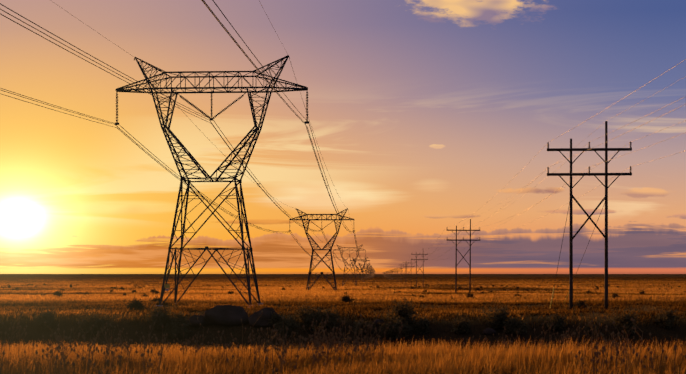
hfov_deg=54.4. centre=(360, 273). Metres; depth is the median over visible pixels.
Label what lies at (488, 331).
boulder
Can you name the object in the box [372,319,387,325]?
boulder
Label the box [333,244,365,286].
transmission tower
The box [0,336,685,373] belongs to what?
grass
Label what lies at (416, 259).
h-frame pole
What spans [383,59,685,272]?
distribution wires
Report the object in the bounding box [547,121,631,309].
h-frame pole
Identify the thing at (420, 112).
sky
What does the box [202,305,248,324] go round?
boulder
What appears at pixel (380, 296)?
plain grass
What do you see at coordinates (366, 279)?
grass plain
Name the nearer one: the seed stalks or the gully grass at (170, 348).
the seed stalks
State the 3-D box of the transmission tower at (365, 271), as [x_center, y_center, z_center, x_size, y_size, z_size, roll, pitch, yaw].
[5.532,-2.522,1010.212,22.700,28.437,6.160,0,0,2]
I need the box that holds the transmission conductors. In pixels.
[0,0,374,273]
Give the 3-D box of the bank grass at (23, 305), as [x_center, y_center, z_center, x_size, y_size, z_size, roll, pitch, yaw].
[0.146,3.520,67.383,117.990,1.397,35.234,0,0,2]
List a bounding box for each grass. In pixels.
[0,281,685,287]
[0,285,685,294]
[0,291,685,303]
[0,297,685,328]
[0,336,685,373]
[1,342,682,356]
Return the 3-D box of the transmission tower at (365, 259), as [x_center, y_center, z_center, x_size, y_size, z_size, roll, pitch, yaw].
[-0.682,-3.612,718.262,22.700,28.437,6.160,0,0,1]
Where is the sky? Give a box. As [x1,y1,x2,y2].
[0,0,685,273]
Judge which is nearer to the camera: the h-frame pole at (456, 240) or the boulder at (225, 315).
the boulder at (225, 315)
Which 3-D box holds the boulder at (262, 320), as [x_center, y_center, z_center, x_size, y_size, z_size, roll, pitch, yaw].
[-7.612,3.403,53.383,2.338,1.427,3.366,0,0,23]
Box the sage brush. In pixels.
[0,283,685,338]
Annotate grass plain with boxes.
[0,277,685,281]
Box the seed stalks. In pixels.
[0,310,685,373]
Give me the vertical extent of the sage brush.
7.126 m
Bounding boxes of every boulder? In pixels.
[186,314,208,325]
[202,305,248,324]
[248,307,280,325]
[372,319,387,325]
[482,328,495,334]
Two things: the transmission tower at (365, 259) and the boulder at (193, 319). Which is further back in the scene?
the transmission tower at (365, 259)
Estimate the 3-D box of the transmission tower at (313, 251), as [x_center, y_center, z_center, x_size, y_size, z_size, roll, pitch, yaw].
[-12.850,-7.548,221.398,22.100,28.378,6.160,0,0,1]
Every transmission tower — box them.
[115,55,308,307]
[289,208,354,290]
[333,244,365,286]
[350,257,369,282]
[360,263,369,280]
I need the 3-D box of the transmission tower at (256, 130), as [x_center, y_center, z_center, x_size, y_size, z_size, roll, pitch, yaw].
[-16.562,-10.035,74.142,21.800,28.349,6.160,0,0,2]
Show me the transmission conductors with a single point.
(211, 11)
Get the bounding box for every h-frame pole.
[411,254,427,287]
[446,219,479,293]
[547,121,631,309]
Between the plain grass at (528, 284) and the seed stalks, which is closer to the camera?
the seed stalks
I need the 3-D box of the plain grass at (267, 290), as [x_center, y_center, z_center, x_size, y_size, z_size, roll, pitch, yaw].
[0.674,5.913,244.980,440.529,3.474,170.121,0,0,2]
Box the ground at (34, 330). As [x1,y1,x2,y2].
[0,274,685,351]

